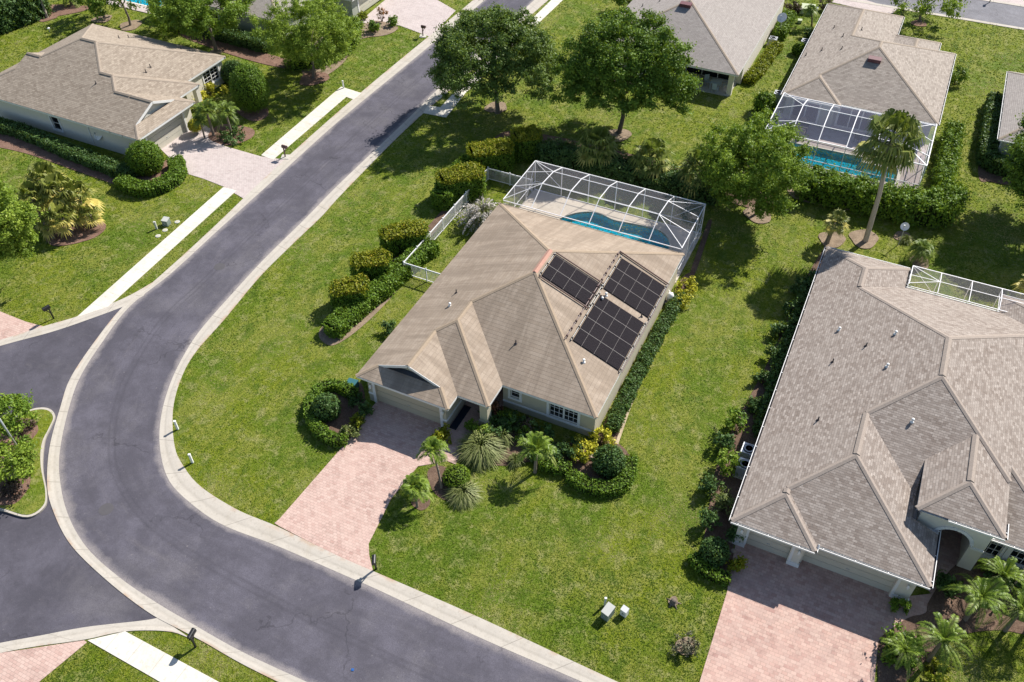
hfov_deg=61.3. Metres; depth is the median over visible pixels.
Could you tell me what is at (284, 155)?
mailbox
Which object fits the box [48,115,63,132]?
window
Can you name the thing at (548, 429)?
shrub
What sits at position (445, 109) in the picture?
sidewalk
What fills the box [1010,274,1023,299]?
fan palm
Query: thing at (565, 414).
window
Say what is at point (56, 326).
kerb side street
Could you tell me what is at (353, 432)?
shrub
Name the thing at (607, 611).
utility box
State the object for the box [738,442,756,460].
air conditioner
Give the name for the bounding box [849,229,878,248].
soil ring
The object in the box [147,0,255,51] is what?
oak tree
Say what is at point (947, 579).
shrub
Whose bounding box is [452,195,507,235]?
plume grass
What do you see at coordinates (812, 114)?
window
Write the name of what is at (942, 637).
feather palm
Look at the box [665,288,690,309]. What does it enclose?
shrub
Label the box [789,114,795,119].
patio chair
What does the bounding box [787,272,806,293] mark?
shrub
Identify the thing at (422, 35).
mailbox
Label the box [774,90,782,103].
air conditioner
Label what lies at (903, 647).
feather palm
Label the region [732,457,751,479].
air conditioner
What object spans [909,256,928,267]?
soil ring
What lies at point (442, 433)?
shrub
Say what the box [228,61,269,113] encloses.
topiary shrub
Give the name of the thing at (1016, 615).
feather palm
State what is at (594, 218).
swimming pool
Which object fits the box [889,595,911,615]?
shrub
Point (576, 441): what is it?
shrub
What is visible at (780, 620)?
driveway
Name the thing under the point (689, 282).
shrub
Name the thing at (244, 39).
hedge
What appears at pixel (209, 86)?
shrub
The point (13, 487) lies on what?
shrub
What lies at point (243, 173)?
driveway
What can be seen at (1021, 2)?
pavement
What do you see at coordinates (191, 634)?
mailbox
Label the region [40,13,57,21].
soil ring
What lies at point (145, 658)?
sidewalk
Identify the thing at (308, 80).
soil ring
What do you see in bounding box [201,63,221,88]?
window
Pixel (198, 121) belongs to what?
feather palm
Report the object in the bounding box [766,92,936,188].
pool enclosure
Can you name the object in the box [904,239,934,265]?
feather palm
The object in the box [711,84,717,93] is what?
patio chair
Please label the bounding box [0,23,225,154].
house
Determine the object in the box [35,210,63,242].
fan palm
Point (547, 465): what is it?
hedge
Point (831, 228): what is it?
fan palm
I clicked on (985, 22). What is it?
kerb
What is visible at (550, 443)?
shrub
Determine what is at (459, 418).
door mat
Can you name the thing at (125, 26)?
soil ring
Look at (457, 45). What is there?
oak tree
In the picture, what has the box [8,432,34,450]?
shrub
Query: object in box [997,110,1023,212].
oak tree
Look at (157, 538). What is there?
road
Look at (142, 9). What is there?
pool deck
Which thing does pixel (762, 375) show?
shrub
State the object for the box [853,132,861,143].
patio chair
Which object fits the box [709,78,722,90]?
patio table
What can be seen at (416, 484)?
feather palm
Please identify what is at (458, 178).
hedge
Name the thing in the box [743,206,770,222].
soil ring
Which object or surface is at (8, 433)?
street light
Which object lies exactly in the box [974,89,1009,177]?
hedge
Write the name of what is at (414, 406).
garage door
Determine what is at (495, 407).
shrub
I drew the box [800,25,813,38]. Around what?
shrub
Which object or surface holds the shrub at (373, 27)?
on the mulch bed at (384, 29)
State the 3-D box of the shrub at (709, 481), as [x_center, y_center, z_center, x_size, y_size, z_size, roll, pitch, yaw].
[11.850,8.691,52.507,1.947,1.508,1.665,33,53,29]
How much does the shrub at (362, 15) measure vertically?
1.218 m
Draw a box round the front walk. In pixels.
[446,387,502,463]
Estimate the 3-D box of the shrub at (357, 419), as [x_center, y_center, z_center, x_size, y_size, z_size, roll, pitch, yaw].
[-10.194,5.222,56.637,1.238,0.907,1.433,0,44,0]
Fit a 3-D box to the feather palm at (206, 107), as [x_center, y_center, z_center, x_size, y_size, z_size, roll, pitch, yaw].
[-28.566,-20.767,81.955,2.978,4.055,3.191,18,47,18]
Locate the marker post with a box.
[188,453,193,462]
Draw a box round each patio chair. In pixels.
[704,74,710,85]
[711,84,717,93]
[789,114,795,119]
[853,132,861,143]
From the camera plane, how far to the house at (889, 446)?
50.37 m
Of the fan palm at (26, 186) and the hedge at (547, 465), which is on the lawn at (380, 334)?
the fan palm at (26, 186)
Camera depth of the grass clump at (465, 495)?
52.37 m
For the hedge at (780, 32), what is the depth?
97.26 m
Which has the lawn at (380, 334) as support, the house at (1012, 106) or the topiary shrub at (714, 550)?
the house at (1012, 106)
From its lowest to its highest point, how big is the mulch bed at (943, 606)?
0.001 m
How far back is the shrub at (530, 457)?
54.39 m
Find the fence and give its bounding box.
[403,167,532,282]
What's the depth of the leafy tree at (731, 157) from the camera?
68.53 m
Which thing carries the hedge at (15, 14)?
on the mulch bed at (60, 9)
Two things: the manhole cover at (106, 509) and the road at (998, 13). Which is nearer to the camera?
the manhole cover at (106, 509)
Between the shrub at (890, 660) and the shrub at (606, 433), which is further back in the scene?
the shrub at (606, 433)
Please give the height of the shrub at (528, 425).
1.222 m
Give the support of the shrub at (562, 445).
on the mulch bed at (585, 468)
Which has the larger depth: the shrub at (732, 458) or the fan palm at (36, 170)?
the fan palm at (36, 170)
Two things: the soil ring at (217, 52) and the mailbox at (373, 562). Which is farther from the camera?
the soil ring at (217, 52)
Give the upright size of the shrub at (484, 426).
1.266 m
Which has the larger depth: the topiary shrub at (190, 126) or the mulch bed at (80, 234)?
the topiary shrub at (190, 126)
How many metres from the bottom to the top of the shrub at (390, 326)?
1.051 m
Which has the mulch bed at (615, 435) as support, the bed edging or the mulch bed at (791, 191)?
the bed edging
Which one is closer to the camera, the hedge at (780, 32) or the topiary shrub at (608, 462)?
the topiary shrub at (608, 462)
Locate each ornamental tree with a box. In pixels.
[0,389,48,440]
[0,437,41,485]
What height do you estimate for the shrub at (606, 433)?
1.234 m
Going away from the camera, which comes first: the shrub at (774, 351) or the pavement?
the shrub at (774, 351)
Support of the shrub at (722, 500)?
on the mulch bed at (740, 439)
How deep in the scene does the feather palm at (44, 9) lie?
101.31 m
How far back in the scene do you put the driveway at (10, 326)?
63.78 m
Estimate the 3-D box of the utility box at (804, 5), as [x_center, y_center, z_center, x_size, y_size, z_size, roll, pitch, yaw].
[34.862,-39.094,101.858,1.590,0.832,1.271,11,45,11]
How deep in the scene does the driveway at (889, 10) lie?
103.26 m
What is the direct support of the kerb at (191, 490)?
on the lawn at (380, 334)
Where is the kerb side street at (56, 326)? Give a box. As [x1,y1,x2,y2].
[0,283,150,345]
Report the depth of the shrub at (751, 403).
57.27 m
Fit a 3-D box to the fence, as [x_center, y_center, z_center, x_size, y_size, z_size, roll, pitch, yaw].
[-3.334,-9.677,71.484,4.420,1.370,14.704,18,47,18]
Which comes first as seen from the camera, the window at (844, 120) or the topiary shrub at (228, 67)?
the window at (844, 120)
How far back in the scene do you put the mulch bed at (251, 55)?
95.11 m
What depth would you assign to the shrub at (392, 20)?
99.48 m
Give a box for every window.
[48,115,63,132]
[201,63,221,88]
[508,389,521,402]
[546,403,580,427]
[676,66,734,81]
[788,99,821,124]
[834,107,875,132]
[982,541,1007,558]
[1004,549,1023,568]
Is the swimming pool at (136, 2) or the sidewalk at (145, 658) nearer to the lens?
the sidewalk at (145, 658)
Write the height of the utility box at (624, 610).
0.648 m
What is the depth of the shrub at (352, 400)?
58.03 m
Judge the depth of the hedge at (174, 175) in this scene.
75.91 m
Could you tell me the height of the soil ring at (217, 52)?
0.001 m
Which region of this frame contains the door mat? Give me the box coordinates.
[449,405,470,429]
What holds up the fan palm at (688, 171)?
on the mulch bed at (435, 221)
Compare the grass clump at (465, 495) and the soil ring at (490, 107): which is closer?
the grass clump at (465, 495)
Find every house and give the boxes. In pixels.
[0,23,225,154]
[162,0,380,39]
[355,203,684,436]
[616,0,783,96]
[729,246,1023,600]
[780,3,955,144]
[997,71,1023,155]
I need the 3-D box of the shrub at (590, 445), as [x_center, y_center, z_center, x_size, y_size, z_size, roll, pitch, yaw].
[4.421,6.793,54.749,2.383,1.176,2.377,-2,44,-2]
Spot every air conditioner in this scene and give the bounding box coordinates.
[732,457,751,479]
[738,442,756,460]
[766,36,777,45]
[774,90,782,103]
[801,38,808,45]
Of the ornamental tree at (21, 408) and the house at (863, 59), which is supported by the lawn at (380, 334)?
the house at (863, 59)
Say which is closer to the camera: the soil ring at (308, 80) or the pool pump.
the pool pump
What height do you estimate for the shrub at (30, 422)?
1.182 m
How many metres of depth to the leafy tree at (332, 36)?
85.73 m
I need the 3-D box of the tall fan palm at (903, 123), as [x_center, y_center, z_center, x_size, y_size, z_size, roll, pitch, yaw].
[28.013,-12.378,66.611,5.068,11.976,5.373,-2,44,-1]
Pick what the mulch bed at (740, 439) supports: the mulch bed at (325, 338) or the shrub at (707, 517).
the shrub at (707, 517)
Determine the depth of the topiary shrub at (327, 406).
56.46 m
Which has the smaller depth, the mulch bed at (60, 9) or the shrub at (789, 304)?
the shrub at (789, 304)
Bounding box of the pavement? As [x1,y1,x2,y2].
[996,0,1023,4]
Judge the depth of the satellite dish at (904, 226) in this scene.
69.08 m
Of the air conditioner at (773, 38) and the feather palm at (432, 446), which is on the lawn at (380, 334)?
the air conditioner at (773, 38)
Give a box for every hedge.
[0,0,54,34]
[0,116,137,177]
[112,154,188,197]
[196,18,269,53]
[279,16,364,71]
[302,378,358,448]
[320,218,440,338]
[430,124,542,210]
[533,137,719,206]
[537,454,572,476]
[565,452,639,497]
[604,290,686,433]
[687,548,731,586]
[742,40,783,84]
[750,267,819,437]
[772,9,796,40]
[792,163,972,228]
[930,118,966,187]
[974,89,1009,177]
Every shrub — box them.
[0,477,30,500]
[2,458,34,482]
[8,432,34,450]
[9,418,37,435]
[124,139,165,176]
[187,118,202,132]
[200,81,228,100]
[220,59,240,83]
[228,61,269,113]
[310,392,341,422]
[338,424,361,442]
[346,391,364,409]
[349,412,365,428]
[355,401,374,416]
[357,10,367,19]
[365,19,380,31]
[376,7,387,20]
[377,320,395,334]
[386,14,398,26]
[431,423,451,444]
[442,463,470,487]
[464,418,479,431]
[472,422,493,435]
[483,415,515,438]
[491,399,503,414]
[495,409,525,433]
[497,409,513,428]
[513,423,533,444]
[517,419,554,452]
[519,415,534,433]
[524,449,541,463]
[543,437,560,454]
[547,441,577,462]
[563,433,598,462]
[564,436,584,458]
[588,425,616,452]
[590,443,627,479]
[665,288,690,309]
[667,630,701,656]
[677,276,697,297]
[693,471,725,498]
[698,505,722,531]
[698,535,730,567]
[711,431,736,451]
[711,486,734,517]
[714,448,744,477]
[724,405,748,433]
[724,516,745,542]
[725,552,748,572]
[741,395,762,413]
[750,369,770,386]
[752,89,777,113]
[762,343,781,365]
[770,320,790,337]
[781,297,799,315]
[783,0,801,13]
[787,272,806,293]
[791,41,805,55]
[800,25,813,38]
[819,0,833,9]
[878,621,929,673]
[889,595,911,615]
[922,657,953,681]
[933,569,968,599]
[950,63,972,84]
[982,555,1020,589]
[1012,567,1023,591]
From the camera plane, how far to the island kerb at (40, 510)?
53.94 m
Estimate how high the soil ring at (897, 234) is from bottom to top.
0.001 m
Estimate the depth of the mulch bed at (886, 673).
46.45 m
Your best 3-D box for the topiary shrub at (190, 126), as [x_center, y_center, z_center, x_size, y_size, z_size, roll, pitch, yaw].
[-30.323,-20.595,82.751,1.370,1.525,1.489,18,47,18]
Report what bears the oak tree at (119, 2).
on the soil ring at (125, 26)
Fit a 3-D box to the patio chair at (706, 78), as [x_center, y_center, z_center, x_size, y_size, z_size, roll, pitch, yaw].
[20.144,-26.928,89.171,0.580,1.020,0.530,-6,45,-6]
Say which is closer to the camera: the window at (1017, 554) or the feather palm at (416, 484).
the window at (1017, 554)
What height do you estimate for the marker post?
0.850 m
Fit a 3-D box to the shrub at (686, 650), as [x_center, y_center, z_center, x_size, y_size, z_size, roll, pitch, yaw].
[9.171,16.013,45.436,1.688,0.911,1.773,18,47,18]
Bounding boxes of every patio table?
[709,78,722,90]
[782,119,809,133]
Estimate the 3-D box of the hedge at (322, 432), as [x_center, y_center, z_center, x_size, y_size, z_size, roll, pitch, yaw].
[-12.170,4.665,57.231,3.641,1.094,5.774,2,44,2]
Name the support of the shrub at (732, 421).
on the mulch bed at (740, 439)
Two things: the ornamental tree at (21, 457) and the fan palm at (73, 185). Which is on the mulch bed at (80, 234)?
the fan palm at (73, 185)
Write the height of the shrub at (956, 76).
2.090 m
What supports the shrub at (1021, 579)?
on the mulch bed at (886, 673)
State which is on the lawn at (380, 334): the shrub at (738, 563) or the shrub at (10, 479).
the shrub at (738, 563)
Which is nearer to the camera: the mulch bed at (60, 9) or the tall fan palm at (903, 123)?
the tall fan palm at (903, 123)
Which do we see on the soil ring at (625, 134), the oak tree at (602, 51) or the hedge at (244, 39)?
the oak tree at (602, 51)
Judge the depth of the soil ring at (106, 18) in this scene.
101.48 m
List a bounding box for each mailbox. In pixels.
[41,305,54,318]
[187,628,196,647]
[280,144,289,158]
[371,554,376,569]
[419,25,426,37]
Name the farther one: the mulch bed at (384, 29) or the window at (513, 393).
the mulch bed at (384, 29)
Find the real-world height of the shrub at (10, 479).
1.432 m
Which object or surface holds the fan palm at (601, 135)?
on the lawn at (380, 334)
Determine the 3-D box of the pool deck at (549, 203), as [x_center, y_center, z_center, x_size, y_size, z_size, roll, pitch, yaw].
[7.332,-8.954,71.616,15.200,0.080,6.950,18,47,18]
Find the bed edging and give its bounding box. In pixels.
[616,401,631,443]
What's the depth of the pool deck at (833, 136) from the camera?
81.52 m
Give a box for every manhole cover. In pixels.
[98,503,113,514]
[214,263,224,269]
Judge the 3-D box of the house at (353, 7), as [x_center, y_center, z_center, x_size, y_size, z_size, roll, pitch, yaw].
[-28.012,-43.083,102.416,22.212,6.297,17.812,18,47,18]
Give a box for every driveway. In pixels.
[0,312,42,339]
[0,640,86,681]
[161,124,284,197]
[275,401,446,570]
[360,0,455,35]
[700,529,961,681]
[832,0,895,13]
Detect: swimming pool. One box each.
[122,0,160,5]
[556,210,672,249]
[788,141,900,183]
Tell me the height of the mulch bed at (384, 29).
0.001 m
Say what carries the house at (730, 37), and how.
on the lawn at (380, 334)
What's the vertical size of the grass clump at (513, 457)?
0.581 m
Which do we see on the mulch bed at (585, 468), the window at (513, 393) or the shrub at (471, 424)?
the shrub at (471, 424)
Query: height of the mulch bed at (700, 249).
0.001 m
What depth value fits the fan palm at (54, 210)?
70.29 m
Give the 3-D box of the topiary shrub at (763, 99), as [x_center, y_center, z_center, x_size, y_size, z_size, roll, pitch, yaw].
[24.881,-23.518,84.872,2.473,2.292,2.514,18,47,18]
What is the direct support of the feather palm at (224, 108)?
on the mulch bed at (249, 132)
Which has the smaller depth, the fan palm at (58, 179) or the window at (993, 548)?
the window at (993, 548)
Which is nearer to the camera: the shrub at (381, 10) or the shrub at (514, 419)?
the shrub at (514, 419)
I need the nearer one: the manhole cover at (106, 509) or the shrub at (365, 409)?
the manhole cover at (106, 509)
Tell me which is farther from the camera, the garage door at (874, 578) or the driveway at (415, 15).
the driveway at (415, 15)
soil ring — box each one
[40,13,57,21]
[91,15,111,21]
[120,20,141,30]
[210,49,222,53]
[299,72,329,85]
[484,101,506,111]
[609,129,631,140]
[676,637,693,654]
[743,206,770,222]
[818,232,845,247]
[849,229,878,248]
[893,231,911,239]
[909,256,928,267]
[911,20,926,25]
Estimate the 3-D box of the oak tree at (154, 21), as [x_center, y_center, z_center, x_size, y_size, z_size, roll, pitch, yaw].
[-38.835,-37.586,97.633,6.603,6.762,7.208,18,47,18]
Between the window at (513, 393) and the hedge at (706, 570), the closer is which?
the hedge at (706, 570)
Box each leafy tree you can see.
[0,175,48,261]
[248,0,360,77]
[693,104,818,220]
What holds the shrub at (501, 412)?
on the mulch bed at (585, 468)
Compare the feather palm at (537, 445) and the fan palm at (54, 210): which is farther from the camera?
the fan palm at (54, 210)
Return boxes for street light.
[0,419,16,445]
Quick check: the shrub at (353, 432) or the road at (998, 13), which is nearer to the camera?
the shrub at (353, 432)
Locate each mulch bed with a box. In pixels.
[0,134,175,188]
[0,419,37,504]
[36,4,87,20]
[45,220,105,245]
[178,31,291,68]
[208,124,254,144]
[237,106,268,120]
[301,21,397,73]
[318,285,401,344]
[319,383,364,441]
[391,131,760,261]
[411,496,429,509]
[427,465,474,501]
[486,417,628,480]
[599,273,694,442]
[690,219,711,277]
[703,246,825,572]
[788,189,878,216]
[877,571,1023,681]
[880,562,980,644]
[978,166,1011,184]
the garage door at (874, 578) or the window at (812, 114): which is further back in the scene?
the window at (812, 114)
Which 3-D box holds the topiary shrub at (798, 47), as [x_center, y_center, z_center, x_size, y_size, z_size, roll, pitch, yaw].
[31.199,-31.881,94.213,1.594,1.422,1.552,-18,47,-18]
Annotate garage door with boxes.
[147,114,185,148]
[358,0,378,11]
[376,385,440,423]
[746,531,790,557]
[802,549,896,591]
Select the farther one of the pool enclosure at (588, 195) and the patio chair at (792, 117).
the patio chair at (792, 117)
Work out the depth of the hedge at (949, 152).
77.74 m
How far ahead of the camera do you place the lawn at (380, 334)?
64.04 m
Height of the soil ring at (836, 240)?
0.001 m
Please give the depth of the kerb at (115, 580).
56.01 m
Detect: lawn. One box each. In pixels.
[0,0,1023,681]
[0,409,52,514]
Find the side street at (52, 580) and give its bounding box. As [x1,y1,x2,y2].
[0,307,156,642]
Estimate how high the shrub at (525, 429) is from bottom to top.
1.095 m
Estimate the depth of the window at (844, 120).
82.62 m
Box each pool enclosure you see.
[503,160,705,268]
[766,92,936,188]
[908,265,1023,311]
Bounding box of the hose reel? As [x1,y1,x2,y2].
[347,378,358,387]
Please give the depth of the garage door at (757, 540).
49.48 m
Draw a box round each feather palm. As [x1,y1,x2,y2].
[40,0,47,17]
[58,0,83,7]
[190,98,222,135]
[192,115,208,137]
[211,100,239,138]
[399,472,434,507]
[416,436,447,488]
[515,431,556,473]
[799,4,819,26]
[881,632,927,680]
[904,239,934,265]
[904,612,972,681]
[941,573,1013,629]
[969,556,1023,611]
[977,584,1023,635]
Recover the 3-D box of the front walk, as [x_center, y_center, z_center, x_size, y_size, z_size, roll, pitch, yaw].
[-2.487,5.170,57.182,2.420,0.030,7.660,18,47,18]
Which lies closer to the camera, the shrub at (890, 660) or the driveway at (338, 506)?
the shrub at (890, 660)
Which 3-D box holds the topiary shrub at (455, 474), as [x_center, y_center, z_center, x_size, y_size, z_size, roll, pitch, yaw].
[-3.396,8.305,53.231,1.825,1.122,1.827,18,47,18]
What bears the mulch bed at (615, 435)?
on the lawn at (380, 334)
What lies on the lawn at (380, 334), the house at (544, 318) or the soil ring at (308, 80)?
the house at (544, 318)
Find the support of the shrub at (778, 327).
on the mulch bed at (740, 439)
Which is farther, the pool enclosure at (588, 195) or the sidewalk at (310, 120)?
the sidewalk at (310, 120)
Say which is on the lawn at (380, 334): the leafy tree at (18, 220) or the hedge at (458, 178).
the leafy tree at (18, 220)
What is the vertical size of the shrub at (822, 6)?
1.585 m
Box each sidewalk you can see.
[77,187,236,316]
[88,631,217,681]
[261,87,360,158]
[423,0,562,117]
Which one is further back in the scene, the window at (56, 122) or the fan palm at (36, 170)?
the window at (56, 122)
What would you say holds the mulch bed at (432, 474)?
on the lawn at (380, 334)
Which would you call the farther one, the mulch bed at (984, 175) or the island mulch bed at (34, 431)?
the mulch bed at (984, 175)
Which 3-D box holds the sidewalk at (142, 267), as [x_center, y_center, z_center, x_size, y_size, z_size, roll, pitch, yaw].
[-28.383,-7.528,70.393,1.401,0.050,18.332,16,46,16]
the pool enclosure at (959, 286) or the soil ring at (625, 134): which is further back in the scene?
the soil ring at (625, 134)
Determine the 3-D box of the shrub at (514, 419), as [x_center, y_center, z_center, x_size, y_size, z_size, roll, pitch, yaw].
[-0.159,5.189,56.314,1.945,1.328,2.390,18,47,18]
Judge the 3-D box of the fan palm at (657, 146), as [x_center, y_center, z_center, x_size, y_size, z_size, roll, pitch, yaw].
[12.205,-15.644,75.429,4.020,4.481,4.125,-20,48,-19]
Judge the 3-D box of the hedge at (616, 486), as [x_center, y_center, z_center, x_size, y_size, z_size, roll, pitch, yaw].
[5.881,8.457,53.230,5.032,0.978,2.670,-14,46,-14]
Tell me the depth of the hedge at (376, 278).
66.07 m
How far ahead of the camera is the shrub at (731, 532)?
50.03 m
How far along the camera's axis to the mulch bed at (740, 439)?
53.79 m
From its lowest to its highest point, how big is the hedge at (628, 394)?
1.011 m
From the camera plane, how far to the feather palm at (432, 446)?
52.01 m
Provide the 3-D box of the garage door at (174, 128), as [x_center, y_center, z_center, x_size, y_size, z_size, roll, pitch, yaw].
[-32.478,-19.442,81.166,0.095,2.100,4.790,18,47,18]
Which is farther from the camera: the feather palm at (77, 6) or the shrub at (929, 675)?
the feather palm at (77, 6)
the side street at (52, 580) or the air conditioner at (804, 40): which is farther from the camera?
the air conditioner at (804, 40)
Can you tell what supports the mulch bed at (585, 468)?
on the lawn at (380, 334)
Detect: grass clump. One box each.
[443,478,484,511]
[449,428,509,473]
[497,428,515,450]
[503,452,525,468]
[897,234,912,245]
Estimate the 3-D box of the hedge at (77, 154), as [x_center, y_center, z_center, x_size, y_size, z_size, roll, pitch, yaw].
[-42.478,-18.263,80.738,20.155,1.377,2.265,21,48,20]
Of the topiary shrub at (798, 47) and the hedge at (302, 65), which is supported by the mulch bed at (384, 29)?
the hedge at (302, 65)
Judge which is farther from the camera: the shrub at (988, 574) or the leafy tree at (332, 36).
the leafy tree at (332, 36)
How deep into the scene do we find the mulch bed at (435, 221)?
74.61 m
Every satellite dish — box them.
[777,13,786,24]
[898,222,909,244]
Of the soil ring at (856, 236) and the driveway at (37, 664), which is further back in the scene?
the soil ring at (856, 236)
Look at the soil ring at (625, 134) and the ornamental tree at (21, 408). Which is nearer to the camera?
the ornamental tree at (21, 408)
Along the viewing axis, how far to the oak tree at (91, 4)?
98.67 m
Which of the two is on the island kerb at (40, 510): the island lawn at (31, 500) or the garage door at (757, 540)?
the island lawn at (31, 500)
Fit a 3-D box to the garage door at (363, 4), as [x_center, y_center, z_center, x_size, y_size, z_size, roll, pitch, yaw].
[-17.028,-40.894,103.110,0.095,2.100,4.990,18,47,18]
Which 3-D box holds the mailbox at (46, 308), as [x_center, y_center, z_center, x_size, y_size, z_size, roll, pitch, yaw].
[-34.244,-2.085,63.878,0.268,1.360,0.570,26,50,25]
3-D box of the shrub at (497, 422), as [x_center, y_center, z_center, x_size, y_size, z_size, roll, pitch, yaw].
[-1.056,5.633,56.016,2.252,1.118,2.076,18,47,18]
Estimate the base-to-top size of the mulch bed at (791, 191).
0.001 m
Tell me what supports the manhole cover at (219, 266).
on the road at (157, 538)
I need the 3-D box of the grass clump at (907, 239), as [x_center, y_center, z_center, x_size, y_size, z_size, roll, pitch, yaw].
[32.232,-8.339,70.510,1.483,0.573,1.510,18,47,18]
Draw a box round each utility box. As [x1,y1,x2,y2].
[161,216,170,226]
[601,601,614,621]
[620,605,628,617]
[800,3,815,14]
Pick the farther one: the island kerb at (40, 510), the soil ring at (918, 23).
the soil ring at (918, 23)
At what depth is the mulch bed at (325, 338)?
63.33 m
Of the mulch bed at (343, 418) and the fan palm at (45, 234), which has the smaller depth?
the mulch bed at (343, 418)
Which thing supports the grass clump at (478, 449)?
on the mulch bed at (585, 468)
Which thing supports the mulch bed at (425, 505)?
on the lawn at (380, 334)
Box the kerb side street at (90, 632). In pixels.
[0,618,186,652]
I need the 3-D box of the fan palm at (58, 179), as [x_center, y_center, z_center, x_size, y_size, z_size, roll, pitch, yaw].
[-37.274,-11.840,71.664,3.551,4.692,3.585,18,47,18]
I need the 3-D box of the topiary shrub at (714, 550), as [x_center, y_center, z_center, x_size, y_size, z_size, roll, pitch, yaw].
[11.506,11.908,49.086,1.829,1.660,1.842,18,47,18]
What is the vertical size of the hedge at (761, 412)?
1.760 m
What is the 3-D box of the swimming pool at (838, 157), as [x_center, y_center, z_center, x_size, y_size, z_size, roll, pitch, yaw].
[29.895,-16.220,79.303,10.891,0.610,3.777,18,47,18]
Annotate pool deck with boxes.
[108,0,147,12]
[519,189,701,282]
[775,113,927,189]
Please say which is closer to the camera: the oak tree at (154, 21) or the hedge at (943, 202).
the hedge at (943, 202)
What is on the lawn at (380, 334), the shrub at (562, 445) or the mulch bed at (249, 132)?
the mulch bed at (249, 132)
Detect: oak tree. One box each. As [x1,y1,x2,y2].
[70,0,111,22]
[93,0,144,25]
[141,0,182,37]
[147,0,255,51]
[421,0,559,113]
[538,5,703,133]
[611,0,631,7]
[890,0,970,21]
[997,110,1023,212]
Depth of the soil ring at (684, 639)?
45.83 m
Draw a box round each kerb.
[0,407,55,517]
[47,0,482,681]
[159,0,616,681]
[848,0,1023,29]
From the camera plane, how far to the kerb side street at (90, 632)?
46.47 m
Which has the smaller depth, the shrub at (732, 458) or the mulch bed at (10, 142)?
the shrub at (732, 458)
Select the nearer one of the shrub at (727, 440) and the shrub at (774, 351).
the shrub at (727, 440)
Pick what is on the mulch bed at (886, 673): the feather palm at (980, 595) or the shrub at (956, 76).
the feather palm at (980, 595)
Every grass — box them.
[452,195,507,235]
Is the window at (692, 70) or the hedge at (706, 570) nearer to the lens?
the hedge at (706, 570)
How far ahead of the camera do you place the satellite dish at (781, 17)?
95.63 m
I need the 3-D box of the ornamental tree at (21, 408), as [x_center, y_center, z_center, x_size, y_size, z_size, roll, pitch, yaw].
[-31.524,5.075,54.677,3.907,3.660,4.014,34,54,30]
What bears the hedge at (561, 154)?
on the mulch bed at (435, 221)
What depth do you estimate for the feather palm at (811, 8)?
97.77 m
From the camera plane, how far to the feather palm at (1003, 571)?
46.27 m
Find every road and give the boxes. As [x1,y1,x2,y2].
[59,0,580,681]
[868,0,1023,27]
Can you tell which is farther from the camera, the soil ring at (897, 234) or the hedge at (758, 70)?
the hedge at (758, 70)
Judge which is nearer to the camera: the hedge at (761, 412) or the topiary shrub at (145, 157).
the hedge at (761, 412)
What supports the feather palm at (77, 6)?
on the mulch bed at (60, 9)
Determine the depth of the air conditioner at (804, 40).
94.70 m
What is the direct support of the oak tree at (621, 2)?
on the lawn at (380, 334)
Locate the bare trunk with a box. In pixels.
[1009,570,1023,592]
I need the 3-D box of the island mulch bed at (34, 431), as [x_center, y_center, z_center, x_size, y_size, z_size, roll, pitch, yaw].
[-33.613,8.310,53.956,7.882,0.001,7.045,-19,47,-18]
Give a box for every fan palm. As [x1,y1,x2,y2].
[13,180,54,224]
[22,160,66,212]
[34,170,81,219]
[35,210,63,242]
[45,201,85,238]
[60,180,105,222]
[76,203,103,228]
[573,125,617,169]
[627,138,673,183]
[675,145,716,197]
[822,207,849,243]
[851,108,927,241]
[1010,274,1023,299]
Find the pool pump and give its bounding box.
[664,290,673,303]
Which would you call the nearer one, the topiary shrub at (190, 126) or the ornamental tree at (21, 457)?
the ornamental tree at (21, 457)
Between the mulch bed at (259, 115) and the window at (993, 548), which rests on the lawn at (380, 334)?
the mulch bed at (259, 115)
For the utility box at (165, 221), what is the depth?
72.39 m

